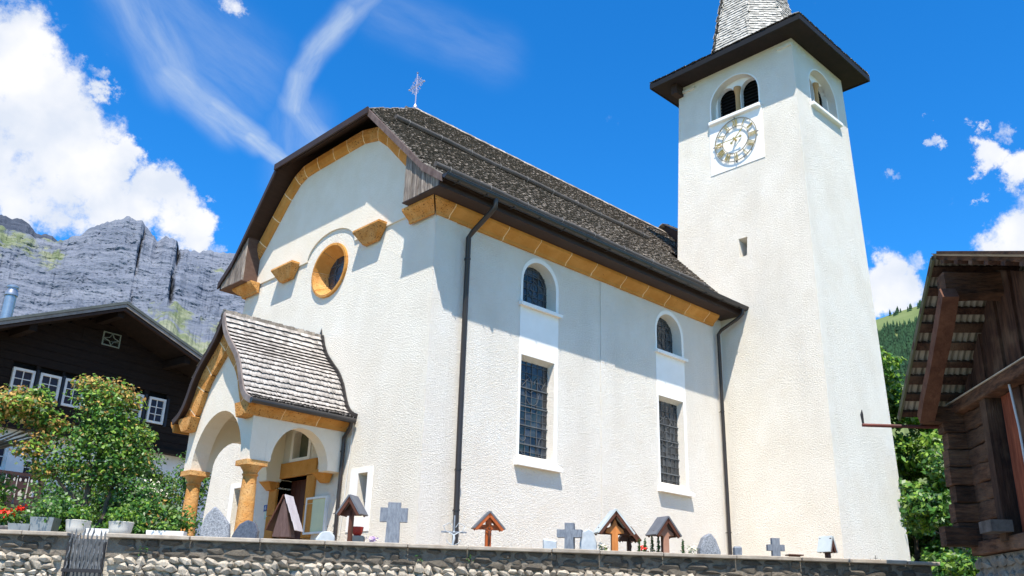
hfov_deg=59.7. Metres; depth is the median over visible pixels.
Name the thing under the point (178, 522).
garden shrub
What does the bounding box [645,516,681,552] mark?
roofed grave cross
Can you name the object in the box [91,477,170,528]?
garden shrub
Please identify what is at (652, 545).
young conifer
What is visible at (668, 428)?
tall window
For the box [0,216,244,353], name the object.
mountain
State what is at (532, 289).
arched window
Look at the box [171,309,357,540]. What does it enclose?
entrance porch
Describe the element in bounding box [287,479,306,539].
door
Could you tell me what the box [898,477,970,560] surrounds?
broadleaf tree
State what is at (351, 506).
roofed grave cross
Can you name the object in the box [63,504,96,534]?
plant pot
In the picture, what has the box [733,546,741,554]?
gravestone
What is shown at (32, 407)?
garden tree
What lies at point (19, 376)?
window
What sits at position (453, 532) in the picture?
iron grave cross
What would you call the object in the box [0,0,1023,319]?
sky
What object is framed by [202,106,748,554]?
church
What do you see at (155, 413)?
window
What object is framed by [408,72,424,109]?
ridge cross
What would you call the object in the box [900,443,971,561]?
broadleaf tree
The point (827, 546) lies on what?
roofed grave cross
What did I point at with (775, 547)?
stone grave cross
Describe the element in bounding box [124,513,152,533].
garden shrub
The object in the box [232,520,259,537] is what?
gravestone
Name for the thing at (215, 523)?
gravestone
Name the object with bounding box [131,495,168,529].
garden shrub
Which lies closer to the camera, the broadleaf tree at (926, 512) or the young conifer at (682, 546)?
the young conifer at (682, 546)
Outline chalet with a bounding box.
[0,284,212,535]
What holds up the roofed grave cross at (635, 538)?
on the churchyard terrace
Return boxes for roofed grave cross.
[265,494,302,538]
[335,494,367,540]
[471,511,505,546]
[593,509,635,550]
[618,526,641,550]
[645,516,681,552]
[817,536,837,557]
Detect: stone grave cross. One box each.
[380,502,407,542]
[557,523,582,548]
[766,538,784,555]
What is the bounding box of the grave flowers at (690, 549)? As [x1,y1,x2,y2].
[687,546,698,553]
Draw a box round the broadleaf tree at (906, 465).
[888,381,942,540]
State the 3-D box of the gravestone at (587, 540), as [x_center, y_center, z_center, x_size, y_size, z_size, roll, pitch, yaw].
[0.995,3.493,11.789,0.360,0.592,0.320,3,-20,-3]
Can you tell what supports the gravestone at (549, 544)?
on the churchyard terrace
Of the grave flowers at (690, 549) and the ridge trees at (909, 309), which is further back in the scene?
the ridge trees at (909, 309)
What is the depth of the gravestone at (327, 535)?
11.75 m
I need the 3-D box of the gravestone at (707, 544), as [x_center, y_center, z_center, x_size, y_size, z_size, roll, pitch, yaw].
[2.594,3.574,11.871,0.360,0.589,0.320,3,-20,-3]
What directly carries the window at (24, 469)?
in the chalet
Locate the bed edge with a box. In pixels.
[81,535,107,538]
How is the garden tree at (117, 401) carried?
on the churchyard terrace
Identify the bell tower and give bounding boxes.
[650,0,910,560]
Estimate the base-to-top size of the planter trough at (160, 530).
0.213 m
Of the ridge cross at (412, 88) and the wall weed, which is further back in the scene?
the ridge cross at (412, 88)
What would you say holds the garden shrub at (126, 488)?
on the churchyard terrace
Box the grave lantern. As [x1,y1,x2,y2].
[785,554,803,556]
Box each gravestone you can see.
[200,507,230,536]
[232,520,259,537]
[315,531,334,540]
[543,538,556,548]
[579,529,596,549]
[697,533,720,554]
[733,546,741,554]
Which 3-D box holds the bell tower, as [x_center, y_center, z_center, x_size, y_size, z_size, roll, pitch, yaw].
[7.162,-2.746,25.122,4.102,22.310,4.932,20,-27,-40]
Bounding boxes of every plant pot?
[0,504,27,529]
[8,510,33,530]
[26,499,68,531]
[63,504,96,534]
[106,505,137,533]
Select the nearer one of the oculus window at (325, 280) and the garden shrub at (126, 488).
the garden shrub at (126, 488)
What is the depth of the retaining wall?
10.94 m
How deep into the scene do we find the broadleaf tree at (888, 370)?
24.20 m
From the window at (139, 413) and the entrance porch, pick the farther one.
the window at (139, 413)
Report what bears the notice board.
attached to the church
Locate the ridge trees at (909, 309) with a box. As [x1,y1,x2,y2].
[889,300,920,315]
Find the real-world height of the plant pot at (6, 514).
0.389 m
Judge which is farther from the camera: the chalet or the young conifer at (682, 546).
the chalet
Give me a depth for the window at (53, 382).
31.36 m
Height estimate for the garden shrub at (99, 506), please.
2.414 m
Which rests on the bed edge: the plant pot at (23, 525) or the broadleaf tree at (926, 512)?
the plant pot at (23, 525)
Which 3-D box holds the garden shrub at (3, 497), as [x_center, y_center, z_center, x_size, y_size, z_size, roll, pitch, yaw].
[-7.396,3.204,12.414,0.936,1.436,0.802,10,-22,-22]
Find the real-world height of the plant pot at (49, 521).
0.463 m
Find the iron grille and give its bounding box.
[61,526,107,575]
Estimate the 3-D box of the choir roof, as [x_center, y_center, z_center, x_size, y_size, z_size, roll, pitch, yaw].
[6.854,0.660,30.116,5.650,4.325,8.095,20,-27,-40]
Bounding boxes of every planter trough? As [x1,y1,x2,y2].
[82,528,108,535]
[146,521,186,535]
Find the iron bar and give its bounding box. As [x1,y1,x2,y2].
[860,410,938,428]
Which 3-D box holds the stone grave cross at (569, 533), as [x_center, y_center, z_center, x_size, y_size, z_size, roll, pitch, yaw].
[0.762,3.451,11.800,0.400,0.665,0.280,-4,-21,14]
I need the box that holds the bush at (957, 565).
[941,553,979,575]
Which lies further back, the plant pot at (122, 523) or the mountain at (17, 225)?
the mountain at (17, 225)
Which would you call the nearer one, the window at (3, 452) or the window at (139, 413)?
the window at (3, 452)
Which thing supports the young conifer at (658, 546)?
on the churchyard terrace
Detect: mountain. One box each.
[0,215,56,241]
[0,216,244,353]
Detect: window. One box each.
[0,447,7,469]
[8,367,35,393]
[21,458,41,473]
[37,372,61,401]
[60,378,84,408]
[126,394,143,419]
[145,396,166,424]
[311,243,347,297]
[514,360,562,472]
[519,267,562,317]
[654,318,687,361]
[658,401,694,496]
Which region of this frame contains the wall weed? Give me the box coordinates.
[138,546,473,562]
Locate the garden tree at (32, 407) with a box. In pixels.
[0,383,66,448]
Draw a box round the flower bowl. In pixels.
[352,526,364,541]
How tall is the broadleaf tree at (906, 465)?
8.161 m
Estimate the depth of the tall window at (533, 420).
17.76 m
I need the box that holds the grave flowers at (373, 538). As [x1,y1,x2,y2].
[366,536,378,541]
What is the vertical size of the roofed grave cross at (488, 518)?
0.782 m
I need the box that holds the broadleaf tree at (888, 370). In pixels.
[880,346,912,557]
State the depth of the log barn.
9.97 m
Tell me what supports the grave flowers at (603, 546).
on the churchyard terrace
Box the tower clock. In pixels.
[713,117,757,162]
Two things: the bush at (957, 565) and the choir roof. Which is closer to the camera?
the bush at (957, 565)
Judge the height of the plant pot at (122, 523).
0.410 m
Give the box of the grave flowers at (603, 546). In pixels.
[598,542,608,549]
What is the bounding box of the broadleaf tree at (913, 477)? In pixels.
[898,434,944,544]
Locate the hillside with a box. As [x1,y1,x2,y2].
[876,306,933,560]
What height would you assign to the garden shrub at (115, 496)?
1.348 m
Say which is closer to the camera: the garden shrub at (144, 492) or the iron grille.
the iron grille
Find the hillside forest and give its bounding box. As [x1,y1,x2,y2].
[877,316,917,389]
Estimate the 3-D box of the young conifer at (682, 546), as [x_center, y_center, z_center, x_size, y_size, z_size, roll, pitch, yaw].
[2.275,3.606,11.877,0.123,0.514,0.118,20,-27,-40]
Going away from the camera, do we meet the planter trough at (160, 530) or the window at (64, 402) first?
the planter trough at (160, 530)
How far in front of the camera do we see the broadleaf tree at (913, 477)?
24.18 m
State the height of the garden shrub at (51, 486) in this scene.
1.917 m
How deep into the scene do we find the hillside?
1469.32 m
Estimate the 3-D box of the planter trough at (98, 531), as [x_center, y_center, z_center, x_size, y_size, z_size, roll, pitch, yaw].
[-5.337,3.148,11.475,0.357,0.100,0.168,3,-20,-3]
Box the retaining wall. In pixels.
[0,529,939,575]
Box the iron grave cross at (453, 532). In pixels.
[441,515,466,544]
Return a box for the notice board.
[302,495,328,534]
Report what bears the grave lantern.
on the churchyard terrace
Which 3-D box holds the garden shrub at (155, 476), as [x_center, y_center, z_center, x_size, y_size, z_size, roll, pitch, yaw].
[-6.125,3.871,15.161,1.132,2.406,0.932,20,-27,-40]
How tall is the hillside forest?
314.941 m
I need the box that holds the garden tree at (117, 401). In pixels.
[8,373,158,527]
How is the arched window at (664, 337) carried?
in the church
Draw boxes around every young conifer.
[643,538,646,551]
[650,536,654,551]
[656,537,660,551]
[680,540,684,552]
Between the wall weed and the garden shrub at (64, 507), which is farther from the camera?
the garden shrub at (64, 507)
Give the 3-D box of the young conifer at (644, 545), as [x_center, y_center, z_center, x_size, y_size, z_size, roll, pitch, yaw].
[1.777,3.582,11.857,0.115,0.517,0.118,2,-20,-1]
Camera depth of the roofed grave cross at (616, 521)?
11.86 m
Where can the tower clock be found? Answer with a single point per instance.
(733, 139)
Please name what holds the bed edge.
on the churchyard terrace
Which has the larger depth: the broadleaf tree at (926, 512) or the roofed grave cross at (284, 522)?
the broadleaf tree at (926, 512)
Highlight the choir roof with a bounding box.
[658,223,677,258]
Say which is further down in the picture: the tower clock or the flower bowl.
the flower bowl
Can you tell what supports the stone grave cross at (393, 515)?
on the churchyard terrace
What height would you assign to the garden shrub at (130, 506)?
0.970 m
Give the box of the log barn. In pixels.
[897,251,1023,575]
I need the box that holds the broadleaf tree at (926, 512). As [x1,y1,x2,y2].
[899,487,984,575]
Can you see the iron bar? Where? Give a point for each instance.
(899, 425)
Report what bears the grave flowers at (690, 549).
on the churchyard terrace
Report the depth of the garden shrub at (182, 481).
22.05 m
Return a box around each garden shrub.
[0,470,19,519]
[7,455,109,528]
[31,491,89,531]
[76,448,154,525]
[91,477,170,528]
[95,476,167,527]
[97,481,130,522]
[101,497,151,528]
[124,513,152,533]
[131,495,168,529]
[135,445,183,530]
[145,505,201,535]
[161,451,211,535]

